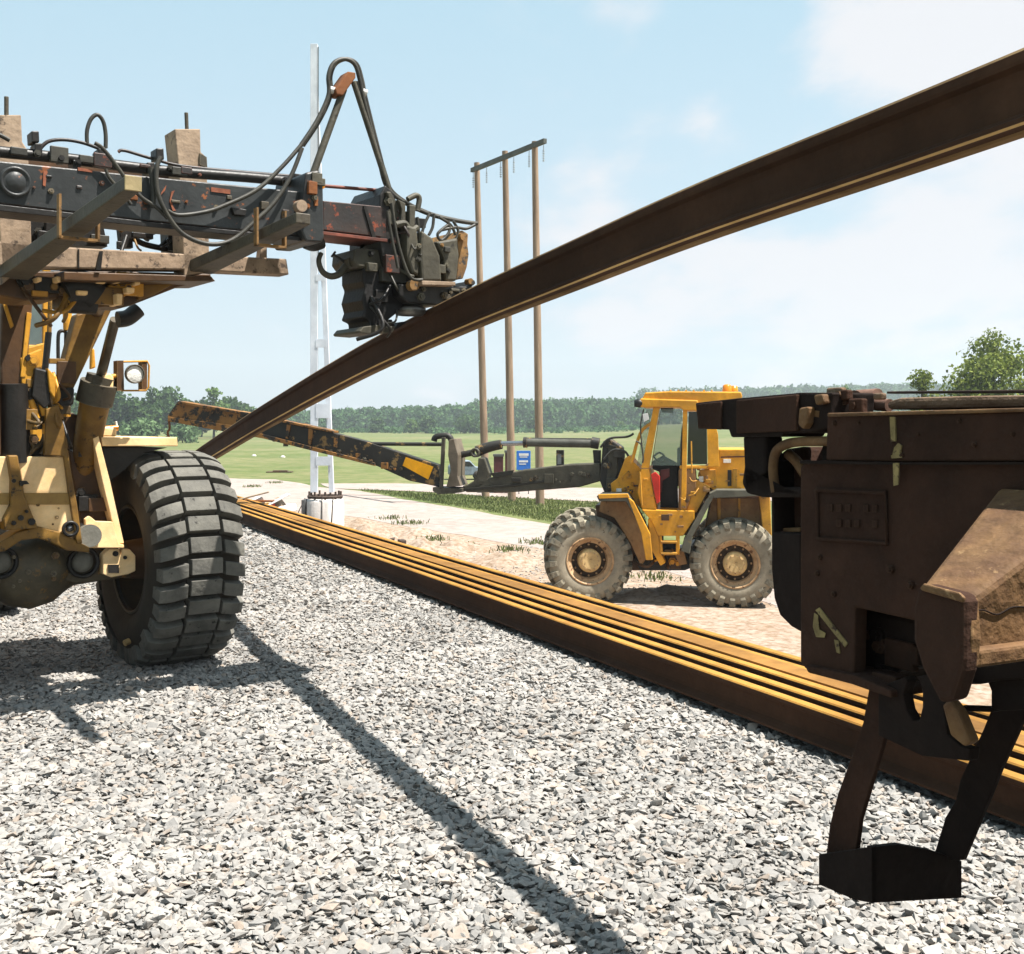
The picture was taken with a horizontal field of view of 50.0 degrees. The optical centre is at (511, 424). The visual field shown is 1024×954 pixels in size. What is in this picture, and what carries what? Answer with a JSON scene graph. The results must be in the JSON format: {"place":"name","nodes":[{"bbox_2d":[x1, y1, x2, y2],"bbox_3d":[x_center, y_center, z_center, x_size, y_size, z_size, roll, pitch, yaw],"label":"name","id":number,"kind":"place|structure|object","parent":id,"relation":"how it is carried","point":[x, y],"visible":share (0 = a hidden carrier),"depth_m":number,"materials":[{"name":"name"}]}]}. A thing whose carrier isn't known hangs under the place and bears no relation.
{"place":"outdoors","nodes":[
{"label":"outdoors","id":0,"kind":"place"},
{"bbox_2d":[266,470,292,472],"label":"plank stack","id":1,"kind":"object","parent":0,"point":[280,471],"visible":1,"depth_m":68.41,"materials":[{"name":"brown paint"}]},
{"bbox_2d":[116,413,826,543],"bbox_3d":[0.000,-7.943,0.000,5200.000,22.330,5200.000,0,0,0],"label":"field","id":2,"kind":"structure","parent":0,"point":[240,462],"depth_m":107.22,"materials":[{"name":"green plant"}]},
{"bbox_2d":[71,392,77,411],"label":"broadleaf tree","id":3,"kind":"object","parent":2,"relation":"on","point":[74,402],"visible":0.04,"depth_m":213.62,"materials":[{"name":"green plant"}]},
{"bbox_2d":[71,401,112,425],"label":"broadleaf tree","id":4,"kind":"object","parent":2,"relation":"on","point":[75,408],"depth_m":197.72,"materials":[{"name":"green plant"}]},
{"bbox_2d":[106,391,125,434],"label":"broadleaf tree","id":5,"kind":"object","parent":2,"relation":"on","point":[116,411],"visible":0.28,"depth_m":212.76,"materials":[{"name":"green plant"}]},
{"bbox_2d":[113,393,165,435],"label":"broadleaf tree","id":6,"kind":"object","parent":2,"relation":"on","point":[132,408],"visible":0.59,"depth_m":203.55,"materials":[{"name":"green plant"}]},
{"bbox_2d":[119,417,162,436],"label":"willow bush","id":7,"kind":"object","parent":2,"relation":"on","point":[145,427],"visible":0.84,"depth_m":164.33,"materials":[{"name":"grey plant"}]},
{"bbox_2d":[141,386,176,433],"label":"broadleaf tree","id":8,"kind":"object","parent":2,"relation":"on","point":[151,397],"visible":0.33,"depth_m":209.28,"materials":[{"name":"green plant"}]},
{"bbox_2d":[157,385,190,424],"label":"broadleaf tree","id":9,"kind":"object","parent":2,"relation":"on","point":[167,393],"visible":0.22,"depth_m":223.50,"materials":[{"name":"green plant"}]},
{"bbox_2d":[163,423,201,442],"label":"willow bush","id":10,"kind":"object","parent":2,"relation":"on","point":[186,433],"visible":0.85,"depth_m":169.36,"materials":[{"name":"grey plant"}]},
{"bbox_2d":[171,398,198,429],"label":"broadleaf tree","id":11,"kind":"object","parent":2,"relation":"on","point":[183,399],"visible":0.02,"depth_m":229.85,"materials":[{"name":"green plant"}]},
{"bbox_2d":[194,397,212,436],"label":"broadleaf tree","id":12,"kind":"object","parent":2,"relation":"on","point":[203,401],"visible":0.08,"depth_m":239.95,"materials":[{"name":"green plant"}]},
{"bbox_2d":[205,387,232,438],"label":"round tree","id":13,"kind":"object","parent":2,"relation":"on","point":[213,393],"visible":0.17,"depth_m":214.35,"materials":[{"name":"green plant"}]},
{"bbox_2d":[218,396,246,410],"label":"broadleaf tree","id":14,"kind":"object","parent":2,"relation":"on","point":[234,403],"visible":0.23,"depth_m":234.56,"materials":[{"name":"green plant"}]},
{"bbox_2d":[239,401,256,411],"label":"broadleaf tree","id":15,"kind":"object","parent":2,"relation":"on","point":[248,407],"visible":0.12,"depth_m":243.44,"materials":[{"name":"green plant"}]},
{"bbox_2d":[368,417,386,432],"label":"field bush","id":16,"kind":"object","parent":2,"relation":"on","point":[376,425],"visible":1,"depth_m":309.22,"materials":[{"name":"green plant"}]},
{"bbox_2d":[404,419,419,432],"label":"field bush","id":17,"kind":"object","parent":2,"relation":"on","point":[411,426],"visible":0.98,"depth_m":303.59,"materials":[{"name":"green plant"}]},
{"bbox_2d":[416,415,438,433],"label":"field bush","id":18,"kind":"object","parent":2,"relation":"on","point":[425,423],"visible":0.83,"depth_m":298.92,"materials":[{"name":"green plant"}]},
{"bbox_2d":[243,481,680,581],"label":"grass","id":19,"kind":"structure","parent":2,"relation":"on","point":[531,506],"depth_m":39.83,"materials":[{"name":"green plant"}]},
{"bbox_2d":[448,460,477,478],"bbox_3d":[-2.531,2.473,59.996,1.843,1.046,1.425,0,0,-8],"label":"parked car","id":20,"kind":"object","parent":2,"relation":"on","point":[471,468],"visible":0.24,"depth_m":59.34,"materials":[{"name":"white paint"}]},
{"bbox_2d":[453,414,479,432],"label":"field bush","id":21,"kind":"object","parent":2,"relation":"on","point":[465,423],"visible":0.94,"depth_m":298.55,"materials":[{"name":"green plant"}]},
{"bbox_2d":[470,138,546,504],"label":"power line support","id":22,"kind":"object","parent":2,"relation":"on","point":[505,156],"visible":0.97,"depth_m":42.88,"materials":[{"name":"brown wood"}]},
{"bbox_2d":[526,418,547,431],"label":"field bush","id":23,"kind":"object","parent":2,"relation":"on","point":[531,424],"visible":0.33,"depth_m":308.95,"materials":[{"name":"green plant"}]},
{"bbox_2d":[613,421,626,429],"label":"field bush","id":24,"kind":"object","parent":2,"relation":"on","point":[617,423],"visible":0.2,"depth_m":328.89,"materials":[{"name":"green plant"}]},
{"bbox_2d":[286,381,1023,433],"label":"forest","id":25,"kind":"object","parent":2,"relation":"on","point":[589,414],"visible":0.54,"depth_m":392.64,"materials":[{"name":"green plant"}]},
{"bbox_2d":[906,369,943,410],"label":"willow bush","id":26,"kind":"object","parent":2,"relation":"on","point":[922,379],"visible":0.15,"depth_m":65.93,"materials":[{"name":"green plant"}]},
{"bbox_2d":[939,327,1023,396],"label":"tree","id":27,"kind":"object","parent":2,"relation":"on","point":[988,368],"visible":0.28,"depth_m":61.17,"materials":[{"name":"green plant"}]},
{"bbox_2d":[1010,373,1023,394],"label":"birch tree","id":28,"kind":"object","parent":2,"relation":"on","point":[1020,386],"visible":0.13,"depth_m":63.49,"materials":[{"name":"green plant"}]},
{"bbox_2d":[229,478,776,605],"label":"gravel road","id":29,"kind":"structure","parent":0,"point":[442,518],"depth_m":36.45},
{"bbox_2d":[0,522,1023,953],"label":"ballast bed","id":30,"kind":"object","parent":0,"point":[592,918],"visible":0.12,"depth_m":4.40,"materials":[{"name":"grey gravel"}]},
{"bbox_2d":[0,96,309,666],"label":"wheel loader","id":31,"kind":"object","parent":30,"relation":"on","point":[140,533],"visible":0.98,"depth_m":7.14,"materials":[{"name":"metal"}]},
{"bbox_2d":[29,270,40,344],"bbox_3d":[-4.215,-1.113,8.390,1.160,0.955,0.010,0,0,-37],"label":"cab window","id":32,"kind":"structure","parent":31,"relation":"in","point":[35,333],"depth_m":8.71,"materials":[{"name":"glass"}]},
{"bbox_2d":[0,57,477,250],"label":"crane boom","id":33,"kind":"object","parent":31,"relation":"on","point":[189,210],"visible":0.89,"depth_m":6.09,"materials":[{"name":"grey paint"}]},
{"bbox_2d":[316,186,475,340],"bbox_3d":[-0.759,-0.995,6.992,1.046,0.973,0.534,0,0,-37],"label":"rail gripper","id":34,"kind":"object","parent":33,"relation":"attached to","point":[409,268],"visible":0.98,"depth_m":6.85,"materials":[{"name":"black metal"}]},
{"bbox_2d":[195,48,1023,458],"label":"suspended rail","id":35,"kind":"object","parent":34,"relation":"hanging from","point":[973,112],"visible":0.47,"depth_m":4.28,"materials":[{"name":"brown metal"}]},
{"bbox_2d":[252,496,264,502],"bbox_3d":[-5.094,1.599,21.620,0.421,0.344,0.240,0,0,-44],"label":"rubble lump","id":36,"kind":"object","parent":30,"relation":"on","point":[258,498],"visible":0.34,"depth_m":21.64,"materials":[{"name":"stone"}]},
{"bbox_2d":[279,503,296,510],"bbox_3d":[-4.477,1.671,21.620,0.434,0.210,0.240,0,0,-36],"label":"white sack","id":37,"kind":"object","parent":30,"relation":"on","point":[291,507],"visible":0.5,"depth_m":21.59,"materials":[{"name":"fabric"}]},
{"bbox_2d":[236,502,1023,760],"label":"steel rail","id":38,"kind":"object","parent":30,"relation":"on","point":[1017,752],"visible":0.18,"depth_m":7.78,"materials":[{"name":"brown metal"}]},
{"bbox_2d":[237,499,1023,747],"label":"steel rail","id":39,"kind":"object","parent":30,"relation":"on","point":[779,666],"visible":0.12,"depth_m":8.08,"materials":[{"name":"brown metal"}]},
{"bbox_2d":[237,496,1023,730],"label":"steel rail","id":40,"kind":"object","parent":30,"relation":"on","point":[732,641],"visible":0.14,"depth_m":9.13,"materials":[{"name":"brown metal"}]},
{"bbox_2d":[239,499,1023,734],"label":"steel rail","id":41,"kind":"object","parent":30,"relation":"on","point":[921,702],"visible":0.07,"depth_m":8.03,"materials":[{"name":"brown metal"}]},
{"bbox_2d":[240,511,1023,825],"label":"steel rail","id":42,"kind":"object","parent":30,"relation":"on","point":[838,733],"visible":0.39,"depth_m":6.68,"materials":[{"name":"brown metal"}]},
{"bbox_2d":[241,507,1023,774],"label":"steel rail","id":43,"kind":"object","parent":30,"relation":"on","point":[1015,765],"visible":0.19,"depth_m":7.38,"materials":[{"name":"brown metal"}]},
{"bbox_2d":[696,387,1023,902],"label":"flat wagon","id":44,"kind":"object","parent":30,"relation":"on","point":[898,557],"visible":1,"depth_m":2.50,"materials":[{"name":"brown metal"}]},
{"bbox_2d":[0,0,1023,414],"label":"sky","id":45,"kind":"structure","parent":0,"point":[636,104],"materials":[{"name":"blue"}]},
{"bbox_2d":[322,483,771,501],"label":"side road","id":46,"kind":"structure","parent":0,"point":[585,494],"depth_m":49.61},
{"bbox_2d":[493,454,503,492],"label":"utility cabinet","id":47,"kind":"object","parent":46,"relation":"on","point":[498,462],"visible":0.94,"depth_m":47.75,"materials":[{"name":"brown metal"}]},
{"bbox_2d":[504,450,507,492],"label":"utility cabinet","id":48,"kind":"object","parent":46,"relation":"on","point":[505,451],"visible":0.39,"depth_m":47.75,"materials":[{"name":"metal"}]},
{"bbox_2d":[516,451,530,493],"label":"notice board","id":49,"kind":"object","parent":46,"relation":"on","point":[523,459],"visible":0.83,"depth_m":46.98,"materials":[{"name":"blue paint"}]},
{"bbox_2d":[294,511,991,705],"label":"sandy ground","id":50,"kind":"structure","parent":0,"point":[767,626],"depth_m":17.57,"materials":[{"name":"beige sand"}]},
{"bbox_2d":[274,497,285,506],"bbox_3d":[-4.769,2.230,21.896,2.795,1.600,1.439,0,0,0],"label":"rubbish heap","id":51,"kind":"object","parent":50,"relation":"on","point":[281,503],"visible":0.02,"depth_m":21.61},
{"bbox_2d":[240,491,268,499],"bbox_3d":[-5.216,1.437,21.550,0.880,0.246,0.100,0,0,-7],"label":"broken board","id":52,"kind":"object","parent":51,"relation":"on","point":[255,495],"visible":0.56,"depth_m":21.52,"materials":[{"name":"wood"}]},
{"bbox_2d":[269,493,289,504],"bbox_3d":[-4.663,1.508,21.610,0.550,0.290,0.220,0,0,-24],"label":"torn board","id":53,"kind":"object","parent":51,"relation":"on","point":[280,498],"visible":0.56,"depth_m":21.57,"materials":[{"name":"white paint"}]},
{"bbox_2d":[245,499,274,501],"bbox_3d":[-4.954,1.498,21.530,0.599,0.057,0.060,0,0,-6],"label":"iron strip","id":54,"kind":"object","parent":53,"relation":"on","point":[263,500],"visible":0.68,"depth_m":21.51,"materials":[{"name":"brown metal"}]},
{"bbox_2d":[298,490,343,525],"bbox_3d":[-4.762,2.347,22.995,2.512,1.905,0.830,0,0,0],"label":"mast footing","id":55,"kind":"object","parent":50,"relation":"on","point":[329,507],"visible":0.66,"depth_m":22.70,"materials":[{"name":"concrete"}]},
{"bbox_2d":[310,44,333,491],"bbox_3d":[-3.976,-3.272,23.006,0.487,9.389,0.117,0,0,0],"label":"catenary mast","id":56,"kind":"object","parent":55,"relation":"on","point":[317,410],"visible":0.77,"depth_m":22.95,"materials":[{"name":"metal"}]},
{"bbox_2d":[344,518,383,528],"bbox_3d":[-4.450,2.850,31.347,1.912,0.360,1.518,0,0,0],"label":"dirt mound","id":57,"kind":"object","parent":50,"relation":"on","point":[355,523],"visible":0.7,"depth_m":31.08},
{"bbox_2d":[356,525,399,541],"bbox_3d":[-3.657,2.809,28.475,1.741,0.442,1.736,0,0,0],"label":"dirt mound","id":58,"kind":"object","parent":50,"relation":"on","point":[384,533],"visible":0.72,"depth_m":28.23,"materials":[{"name":"beige soil"}]},
{"bbox_2d":[398,539,405,543],"bbox_3d":[-2.774,2.950,27.661,0.160,0.100,0.320,0,0,-18],"label":"timber offcut","id":59,"kind":"object","parent":50,"relation":"on","point":[402,541],"visible":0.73,"depth_m":27.52,"materials":[{"name":"wood"}]},
{"bbox_2d":[389,527,441,538],"bbox_3d":[-2.758,2.884,29.534,1.890,0.293,1.931,0,0,0],"label":"dirt mound","id":60,"kind":"object","parent":50,"relation":"on","point":[407,532],"visible":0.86,"depth_m":29.11,"materials":[{"name":"beige soil"}]},
{"bbox_2d":[408,537,461,555],"bbox_3d":[-2.066,2.822,25.387,1.728,0.415,1.733,0,0,30],"label":"dirt mound","id":61,"kind":"object","parent":50,"relation":"on","point":[424,543],"visible":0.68,"depth_m":25.22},
{"bbox_2d":[438,539,496,552],"bbox_3d":[-1.204,2.878,26.275,1.948,0.303,1.801,0,0,0],"label":"dirt mound","id":62,"kind":"object","parent":50,"relation":"on","point":[461,546],"visible":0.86,"depth_m":25.88,"materials":[{"name":"beige soil"}]},
{"bbox_2d":[167,384,773,607],"bbox_3d":[-0.960,1.172,19.875,11.229,3.699,2.636,0,0,10],"label":"wheel loader","id":63,"kind":"object","parent":50,"relation":"on","point":[607,545],"visible":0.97,"depth_m":18.36,"materials":[{"name":"yellow paint"}]},
{"bbox_2d":[470,551,537,566],"bbox_3d":[-0.188,2.899,23.783,1.659,0.262,1.741,0,0,0],"label":"dirt mound","id":64,"kind":"object","parent":50,"relation":"on","point":[511,559],"visible":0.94,"depth_m":23.52,"materials":[{"name":"beige soil"}]},
{"bbox_2d":[454,545,776,607],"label":"dirt stones","id":65,"kind":"object","parent":50,"relation":"on","point":[533,573],"visible":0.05,"depth_m":21.98,"materials":[{"name":"gravel"}]},
{"bbox_2d":[611,587,693,600],"bbox_3d":[2.340,2.930,19.013,1.780,0.200,0.897,0,0,0],"label":"dirt mound","id":66,"kind":"object","parent":50,"relation":"on","point":[641,594],"visible":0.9,"depth_m":18.80,"materials":[{"name":"beige soil"}]},
{"bbox_2d":[654,584,704,596],"bbox_3d":[2.903,2.921,19.332,1.171,0.217,0.866,0,0,0],"label":"dirt mound","id":67,"kind":"object","parent":50,"relation":"on","point":[675,589],"visible":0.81,"depth_m":19.16,"materials":[{"name":"beige soil"}]}
]}

